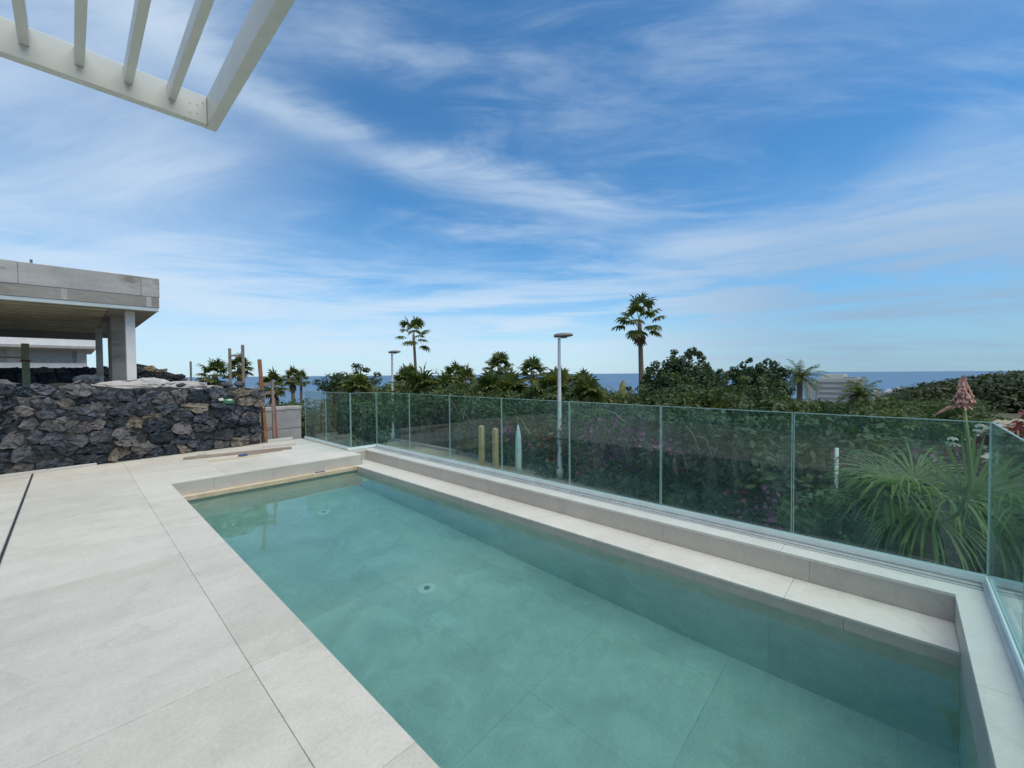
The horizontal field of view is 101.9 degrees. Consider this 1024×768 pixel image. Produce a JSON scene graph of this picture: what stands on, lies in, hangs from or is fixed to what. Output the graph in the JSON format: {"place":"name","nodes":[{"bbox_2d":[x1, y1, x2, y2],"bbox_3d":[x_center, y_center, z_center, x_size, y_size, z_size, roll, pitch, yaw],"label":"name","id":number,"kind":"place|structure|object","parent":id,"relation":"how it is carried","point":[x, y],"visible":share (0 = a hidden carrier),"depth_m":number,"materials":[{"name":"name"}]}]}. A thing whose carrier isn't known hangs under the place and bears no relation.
{"place":"outdoors","nodes":[
{"label":"outdoors","id":0,"kind":"place"},
{"bbox_2d":[0,439,439,767],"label":"pool deck","id":1,"kind":"structure","parent":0,"point":[149,618],"depth_m":2.31,"materials":[{"name":"stone"}]},
{"bbox_2d":[0,474,33,564],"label":"slot drain","id":2,"kind":"object","parent":1,"relation":"on","point":[3,551],"visible":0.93,"depth_m":4.28,"materials":[{"name":"metal"}]},
{"bbox_2d":[0,375,265,477],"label":"lava stone wall","id":3,"kind":"structure","parent":1,"relation":"on","point":[85,421],"depth_m":7.28,"materials":[{"name":"grey stone"}]},
{"bbox_2d":[219,398,234,403],"bbox_3d":[-5.894,0.349,8.576,0.124,0.136,0.305,1,2,43],"label":"plastic bag","id":4,"kind":"object","parent":3,"relation":"on","point":[229,401],"visible":1,"depth_m":8.56,"materials":[{"name":"green plastic"}]},
{"bbox_2d":[0,0,294,131],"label":"pergola","id":5,"kind":"object","parent":1,"relation":"on","point":[25,44],"visible":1,"depth_m":2.18,"materials":[{"name":"metal"}]},
{"bbox_2d":[209,455,259,461],"bbox_3d":[-5.007,1.343,7.518,0.760,0.012,0.100,-2,2,-41],"label":"tile offcut","id":6,"kind":"object","parent":1,"relation":"on","point":[234,458],"visible":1,"depth_m":7.47,"materials":[{"name":"beige tile"}]},
{"bbox_2d":[183,446,291,459],"bbox_3d":[-5.190,1.319,7.951,1.726,0.045,0.100,-2,2,-37],"label":"plank","id":7,"kind":"object","parent":1,"relation":"on","point":[228,454],"visible":0.97,"depth_m":7.85,"materials":[{"name":"wood"}]},
{"bbox_2d":[249,449,281,454],"bbox_3d":[-4.773,1.324,8.067,0.075,0.022,0.560,1,2,42],"label":"plank","id":8,"kind":"object","parent":1,"relation":"on","point":[264,452],"visible":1,"depth_m":8.02,"materials":[{"name":"beige wood"}]},
{"bbox_2d":[257,359,292,442],"bbox_3d":[-5.390,0.374,9.443,0.275,1.863,0.633,1,2,43],"label":"formwork frame","id":9,"kind":"object","parent":1,"relation":"on","point":[264,423],"visible":0.9,"depth_m":9.35,"materials":[{"name":"wood"}]},
{"bbox_2d":[271,398,277,438],"bbox_3d":[-5.491,0.811,9.595,0.006,0.981,0.125,1,2,43],"label":"barrier tape","id":10,"kind":"object","parent":9,"relation":"hanging from","point":[275,418],"visible":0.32,"depth_m":9.61,"materials":[{"name":"white plastic"}]},
{"bbox_2d":[263,442,295,447],"bbox_3d":[-4.920,1.292,8.794,0.597,0.050,0.130,-1,2,-33],"label":"plank","id":11,"kind":"object","parent":1,"relation":"on","point":[279,445],"visible":1,"depth_m":8.74,"materials":[{"name":"beige wood"}]},
{"bbox_2d":[259,412,262,442],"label":"building plot ground","id":12,"kind":"structure","parent":0,"point":[260,421],"depth_m":9.58,"materials":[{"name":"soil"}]},
{"bbox_2d":[0,343,30,385],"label":"prop post","id":13,"kind":"object","parent":12,"relation":"on","point":[25,360],"visible":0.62,"depth_m":17.48,"materials":[{"name":"paint"}]},
{"bbox_2d":[0,337,95,367],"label":"white house","id":14,"kind":"structure","parent":12,"relation":"on","point":[58,353],"depth_m":30.44,"materials":[{"name":"paint"}]},
{"bbox_2d":[0,350,6,361],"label":"window","id":15,"kind":"structure","parent":14,"relation":"in","point":[2,352],"depth_m":29.13,"materials":[{"name":"grey glass"}]},
{"bbox_2d":[29,350,70,362],"bbox_3d":[-34.288,-2.023,30.624,0.038,0.850,2.400,1,2,43],"label":"window","id":16,"kind":"structure","parent":14,"relation":"in","point":[35,356],"depth_m":30.74,"materials":[{"name":"grey glass"}]},
{"bbox_2d":[72,351,76,362],"bbox_3d":[-33.323,-2.057,31.652,0.038,0.850,0.220,1,2,43],"label":"window","id":17,"kind":"structure","parent":14,"relation":"in","point":[74,353],"depth_m":31.64,"materials":[{"name":"grey glass"}]},
{"bbox_2d":[0,259,159,381],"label":"concrete house","id":18,"kind":"structure","parent":12,"relation":"on","point":[50,302],"depth_m":14.14,"materials":[{"name":"grey concrete"}]},
{"bbox_2d":[0,364,187,386],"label":"stone wall","id":19,"kind":"structure","parent":12,"relation":"on","point":[44,375],"depth_m":20.36,"materials":[{"name":"black stone"}]},
{"bbox_2d":[189,361,191,380],"bbox_3d":[-12.228,-0.032,15.832,0.065,1.660,0.065,-1,2,-24],"label":"steel post","id":20,"kind":"object","parent":12,"relation":"on","point":[190,362],"visible":0.35,"depth_m":15.79,"materials":[{"name":"grey metal"}]},
{"bbox_2d":[0,0,1023,376],"label":"sky","id":21,"kind":"structure","parent":0,"point":[836,185],"materials":[{"name":"blue"}]},
{"bbox_2d":[186,371,1022,411],"bbox_3d":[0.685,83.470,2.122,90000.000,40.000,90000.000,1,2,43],"label":"sea","id":22,"kind":"structure","parent":0,"point":[891,380],"depth_m":3347.06,"materials":[{"name":"liquid"}]},
{"bbox_2d":[341,437,968,566],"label":"pavement","id":23,"kind":"structure","parent":0,"point":[488,463],"depth_m":13.46,"materials":[{"name":"grey concrete"}]},
{"bbox_2d":[388,350,400,440],"bbox_3d":[-5.821,0.587,20.700,0.580,4.511,0.320,0,1,1],"label":"street lamp","id":24,"kind":"object","parent":23,"relation":"on","point":[393,436],"visible":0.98,"depth_m":20.64,"materials":[{"name":"grey metal"}]},
{"bbox_2d":[478,425,484,466],"bbox_3d":[-1.080,2.207,14.741,0.140,1.497,0.170,1,2,43],"label":"wooden post","id":25,"kind":"object","parent":23,"relation":"on","point":[481,439],"visible":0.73,"depth_m":14.68,"materials":[{"name":"beige wood"}]},
{"bbox_2d":[492,428,498,469],"bbox_3d":[-0.571,2.234,14.305,0.140,1.457,0.170,1,2,43],"label":"wooden post","id":26,"kind":"object","parent":23,"relation":"on","point":[495,456],"visible":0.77,"depth_m":14.25,"materials":[{"name":"beige wood"}]},
{"bbox_2d":[515,425,521,474],"bbox_3d":[0.204,2.142,13.259,0.230,1.680,0.230,1,2,43],"label":"wrapped post","id":27,"kind":"object","parent":23,"relation":"on","point":[518,458],"visible":0.91,"depth_m":13.18,"materials":[{"name":"plastic"}]},
{"bbox_2d":[554,333,572,479],"bbox_3d":[1.605,0.699,12.906,0.580,4.561,0.320,0,1,1],"label":"street lamp","id":28,"kind":"object","parent":23,"relation":"on","point":[559,470],"visible":0.96,"depth_m":12.86,"materials":[{"name":"grey metal"}]},
{"bbox_2d":[834,448,838,542],"bbox_3d":[5.568,2.094,7.136,0.056,2.000,0.053,1,2,43],"label":"marker pole","id":29,"kind":"object","parent":23,"relation":"on","point":[837,460],"visible":0.34,"depth_m":7.10,"materials":[{"name":"white paint"}]},
{"bbox_2d":[848,458,935,553],"bbox_3d":[6.116,2.160,6.691,1.327,1.940,1.435,1,2,43],"label":"spiky plant","id":30,"kind":"object","parent":23,"relation":"on","point":[889,494],"visible":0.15,"depth_m":6.66,"materials":[{"name":"green plant"}]},
{"bbox_2d":[381,413,1021,503],"bbox_3d":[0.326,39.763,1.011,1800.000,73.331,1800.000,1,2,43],"label":"ground","id":31,"kind":"structure","parent":0,"point":[441,444],"depth_m":22.77,"materials":[{"name":"brown soil"}]},
{"bbox_2d":[194,357,236,387],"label":"fan palm","id":32,"kind":"object","parent":31,"relation":"on","point":[218,366],"visible":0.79,"depth_m":24.12,"materials":[{"name":"green plant"}]},
{"bbox_2d":[228,345,244,387],"bbox_3d":[-8.820,1.038,13.370,0.450,4.590,0.110,-2,2,-38],"label":"timber frame","id":33,"kind":"object","parent":31,"relation":"on","point":[242,354],"visible":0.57,"depth_m":13.37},
{"bbox_2d":[225,353,254,380],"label":"fan palm","id":34,"kind":"object","parent":31,"relation":"on","point":[237,373],"visible":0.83,"depth_m":21.61,"materials":[{"name":"green plant"}]},
{"bbox_2d":[254,366,289,404],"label":"fan palm","id":35,"kind":"object","parent":31,"relation":"on","point":[272,376],"visible":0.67,"depth_m":25.88,"materials":[{"name":"green plant"}]},
{"bbox_2d":[262,405,301,442],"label":"block wall","id":36,"kind":"structure","parent":31,"relation":"on","point":[288,421],"depth_m":10.65,"materials":[{"name":"grey concrete"}]},
{"bbox_2d":[281,364,303,402],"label":"fan palm","id":37,"kind":"object","parent":31,"relation":"on","point":[292,382],"visible":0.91,"depth_m":39.66,"materials":[{"name":"green plant"}]},
{"bbox_2d":[295,369,311,409],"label":"fan palm","id":38,"kind":"object","parent":31,"relation":"on","point":[303,373],"visible":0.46,"depth_m":42.73,"materials":[{"name":"green plant"}]},
{"bbox_2d":[265,395,404,446],"bbox_3d":[-6.632,1.990,14.379,2.758,3.257,6.008,0,2,33],"label":"flowering hedge","id":39,"kind":"object","parent":31,"relation":"on","point":[340,417],"visible":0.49,"depth_m":14.67,"materials":[{"name":"green plant"}]},
{"bbox_2d":[312,363,389,407],"bbox_3d":[-10.980,1.022,28.692,4.964,4.970,4.906,0,2,24],"label":"dense tree","id":40,"kind":"object","parent":31,"relation":"on","point":[332,386],"visible":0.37,"depth_m":27.68,"materials":[{"name":"green plant"}]},
{"bbox_2d":[335,367,379,419],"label":"fan palm","id":41,"kind":"object","parent":31,"relation":"on","point":[361,383],"visible":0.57,"depth_m":23.97,"materials":[{"name":"green plant"}]},
{"bbox_2d":[384,383,405,436],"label":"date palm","id":42,"kind":"object","parent":31,"relation":"on","point":[394,399],"visible":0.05,"depth_m":24.07,"materials":[{"name":"green plant"}]},
{"bbox_2d":[393,363,416,382],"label":"fan palm","id":43,"kind":"object","parent":31,"relation":"on","point":[402,372],"visible":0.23,"depth_m":32.89,"materials":[{"name":"green plant"}]},
{"bbox_2d":[396,363,419,382],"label":"fan palm","id":44,"kind":"object","parent":31,"relation":"on","point":[410,368],"visible":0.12,"depth_m":36.73,"materials":[{"name":"green plant"}]},
{"bbox_2d":[394,316,430,368],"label":"fan palm","id":45,"kind":"object","parent":31,"relation":"on","point":[416,323],"visible":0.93,"depth_m":40.45,"materials":[{"name":"green plant"}]},
{"bbox_2d":[332,391,504,452],"bbox_3d":[-6.456,1.853,24.838,3.290,3.172,17.569,-2,2,-45],"label":"flowering hedge","id":46,"kind":"object","parent":31,"relation":"on","point":[437,435],"visible":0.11,"depth_m":20.63,"materials":[{"name":"green plant"}]},
{"bbox_2d":[396,361,443,442],"bbox_3d":[-4.643,0.935,21.567,2.867,4.220,2.954,1,2,43],"label":"fan palm","id":47,"kind":"object","parent":31,"relation":"on","point":[422,380],"visible":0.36,"depth_m":21.23,"materials":[{"name":"green plant"}]},
{"bbox_2d":[425,368,461,394],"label":"fan palm","id":48,"kind":"object","parent":31,"relation":"on","point":[447,378],"visible":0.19,"depth_m":23.32,"materials":[{"name":"green plant"}]},
{"bbox_2d":[443,359,468,385],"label":"fan palm","id":49,"kind":"object","parent":31,"relation":"on","point":[452,368],"visible":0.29,"depth_m":35.48,"materials":[{"name":"green plant"}]},
{"bbox_2d":[454,363,477,385],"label":"fan palm","id":50,"kind":"object","parent":31,"relation":"on","point":[466,374],"visible":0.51,"depth_m":32.94,"materials":[{"name":"green plant"}]},
{"bbox_2d":[449,381,487,402],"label":"date palm","id":51,"kind":"object","parent":31,"relation":"on","point":[475,384],"visible":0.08,"depth_m":21.83,"materials":[{"name":"green plant"}]},
{"bbox_2d":[470,366,505,403],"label":"fan palm","id":52,"kind":"object","parent":31,"relation":"on","point":[486,380],"visible":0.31,"depth_m":22.65,"materials":[{"name":"green plant"}]},
{"bbox_2d":[482,351,514,381],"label":"fan palm","id":53,"kind":"object","parent":31,"relation":"on","point":[497,359],"visible":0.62,"depth_m":33.53,"materials":[{"name":"green plant"}]},
{"bbox_2d":[486,366,529,408],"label":"fan palm","id":54,"kind":"object","parent":31,"relation":"on","point":[511,381],"visible":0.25,"depth_m":21.66,"materials":[{"name":"green plant"}]},
{"bbox_2d":[516,355,547,385],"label":"fan palm","id":55,"kind":"object","parent":31,"relation":"on","point":[533,363],"visible":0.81,"depth_m":35.59,"materials":[{"name":"green plant"}]},
{"bbox_2d":[311,429,760,511],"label":"kerb","id":56,"kind":"structure","parent":31,"relation":"on","point":[440,448],"depth_m":17.07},
{"bbox_2d":[446,394,658,487],"bbox_3d":[0.969,1.972,14.832,9.270,3.038,3.240,1,2,43],"label":"flowering hedge","id":57,"kind":"object","parent":31,"relation":"on","point":[584,451],"visible":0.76,"depth_m":13.77,"materials":[{"name":"green plant"}]},
{"bbox_2d":[527,366,583,441],"bbox_3d":[2.144,0.991,20.894,2.945,3.881,2.901,1,2,43],"label":"fan palm","id":58,"kind":"object","parent":31,"relation":"on","point":[549,379],"visible":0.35,"depth_m":20.56,"materials":[{"name":"green plant"}]},
{"bbox_2d":[550,367,574,388],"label":"fan palm","id":59,"kind":"object","parent":31,"relation":"on","point":[569,380],"visible":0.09,"depth_m":31.31,"materials":[{"name":"green plant"}]},
{"bbox_2d":[567,368,600,387],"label":"fan palm","id":60,"kind":"object","parent":31,"relation":"on","point":[581,373],"visible":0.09,"depth_m":27.55,"materials":[{"name":"green plant"}]},
{"bbox_2d":[362,379,820,452],"bbox_3d":[3.048,1.830,23.858,26.895,4.406,13.653,0,1,10],"label":"garden thicket","id":61,"kind":"object","parent":31,"relation":"on","point":[721,401],"visible":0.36,"depth_m":19.42,"materials":[{"name":"green plant"}]},
{"bbox_2d":[565,370,618,427],"bbox_3d":[3.740,1.134,20.179,2.945,3.616,2.880,1,2,43],"label":"fan palm","id":62,"kind":"object","parent":31,"relation":"on","point":[584,385],"visible":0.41,"depth_m":19.83,"materials":[{"name":"green plant"}]},
{"bbox_2d":[606,380,636,398],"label":"banana plant","id":63,"kind":"object","parent":31,"relation":"on","point":[622,387],"visible":0.32,"depth_m":23.39,"materials":[{"name":"green plant"}]},
{"bbox_2d":[611,292,666,387],"bbox_3d":[8.868,-1.580,28.707,3.511,9.704,3.870,1,2,43],"label":"fan palm","id":64,"kind":"object","parent":31,"relation":"on","point":[638,337],"visible":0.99,"depth_m":28.31,"materials":[{"name":"green plant"}]},
{"bbox_2d":[626,372,717,413],"bbox_3d":[7.647,1.173,20.464,4.410,3.576,5.544,1,2,43],"label":"bush","id":65,"kind":"object","parent":31,"relation":"on","point":[700,398],"visible":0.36,"depth_m":19.32,"materials":[{"name":"green plant"}]},
{"bbox_2d":[639,346,730,399],"bbox_3d":[9.781,0.439,24.240,5.214,5.113,5.010,1,2,43],"label":"ficus tree","id":66,"kind":"object","parent":31,"relation":"on","point":[704,373],"visible":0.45,"depth_m":23.47,"materials":[{"name":"green plant"}]},
{"bbox_2d":[589,401,853,535],"bbox_3d":[4.840,2.083,9.979,3.117,3.202,6.307,-1,2,-32],"label":"flowering hedge","id":67,"kind":"object","parent":31,"relation":"on","point":[746,461],"visible":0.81,"depth_m":9.33,"materials":[{"name":"green plant"}]},
{"bbox_2d":[708,373,787,420],"bbox_3d":[11.539,1.208,20.206,4.327,3.493,5.468,1,2,43],"label":"bush","id":68,"kind":"object","parent":31,"relation":"on","point":[762,392],"visible":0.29,"depth_m":19.35,"materials":[{"name":"green plant"}]},
{"bbox_2d":[722,357,795,399],"bbox_3d":[15.117,0.824,25.645,4.108,5.019,4.839,1,2,43],"label":"ficus tree","id":69,"kind":"object","parent":31,"relation":"on","point":[776,372],"visible":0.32,"depth_m":25.07,"materials":[{"name":"green plant"}]},
{"bbox_2d":[785,359,829,401],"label":"date palm","id":70,"kind":"object","parent":31,"relation":"on","point":[798,377],"visible":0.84,"depth_m":30.98,"materials":[{"name":"green plant"}]},
{"bbox_2d":[806,374,863,402],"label":"hotel","id":71,"kind":"structure","parent":31,"relation":"on","point":[832,390],"depth_m":206.11,"materials":[{"name":"white concrete"}]},
{"bbox_2d":[836,377,886,409],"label":"date palm","id":72,"kind":"object","parent":31,"relation":"on","point":[859,391],"visible":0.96,"depth_m":24.40,"materials":[{"name":"green plant"}]},
{"bbox_2d":[771,477,987,574],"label":"undergrowth","id":73,"kind":"object","parent":31,"relation":"on","point":[826,521],"visible":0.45,"depth_m":5.42,"materials":[{"name":"green plant"}]},
{"bbox_2d":[755,395,1023,462],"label":"garden thicket","id":74,"kind":"object","parent":31,"relation":"on","point":[929,432],"visible":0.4,"depth_m":16.10,"materials":[{"name":"green plant"}]},
{"bbox_2d":[771,420,1023,573],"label":"flowering hedge","id":75,"kind":"object","parent":31,"relation":"on","point":[870,437],"visible":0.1,"depth_m":7.36,"materials":[{"name":"green plant"}]},
{"bbox_2d":[813,375,988,573],"bbox_3d":[4.769,1.576,4.811,2.148,3.435,2.087,-1,1,-1],"label":"palm","id":76,"kind":"object","parent":31,"relation":"on","point":[927,525],"visible":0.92,"depth_m":4.50,"materials":[{"name":"green plant"}]},
{"bbox_2d":[806,370,1023,413],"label":"hillside wood","id":77,"kind":"object","parent":31,"relation":"on","point":[1003,393],"visible":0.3,"depth_m":48.36,"materials":[{"name":"green plant"}]},
{"bbox_2d":[850,395,1022,424],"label":"wood","id":78,"kind":"object","parent":31,"relation":"on","point":[980,411],"visible":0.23,"depth_m":25.70,"materials":[{"name":"green plant"}]},
{"bbox_2d":[926,410,1023,524],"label":"flowering shrub","id":79,"kind":"object","parent":31,"relation":"on","point":[1018,427],"visible":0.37,"depth_m":5.86,"materials":[{"name":"plant"}]},
{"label":"pool basin","id":80,"kind":"structure","parent":0,"visible":0},
{"bbox_2d":[183,466,356,501],"bbox_3d":[-3.816,1.607,6.756,0.085,0.100,2.682,1,2,43],"label":"pool lip","id":81,"kind":"object","parent":80,"relation":"attached to","point":[228,491],"visible":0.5,"depth_m":6.59,"materials":[{"name":"beige stone"}]},
{"bbox_2d":[172,451,994,767],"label":"pool riser","id":82,"kind":"object","parent":80,"relation":"in","point":[930,603],"visible":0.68,"depth_m":3.65,"materials":[{"name":"stone"}]},
{"bbox_2d":[351,448,1023,767],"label":"pool coping","id":83,"kind":"object","parent":82,"relation":"on","point":[1001,700],"visible":0.73,"depth_m":3.15,"materials":[{"name":"stone"}]},
{"bbox_2d":[304,391,1023,699],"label":"glass balustrade","id":84,"kind":"object","parent":83,"relation":"on","point":[1000,583],"visible":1,"depth_m":2.91,"materials":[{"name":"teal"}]},
{"bbox_2d":[188,471,979,767],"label":"pool water","id":85,"kind":"structure","parent":80,"relation":"in","point":[448,634],"depth_m":2.66,"materials":[{"name":"teal liquid"}]}
]}

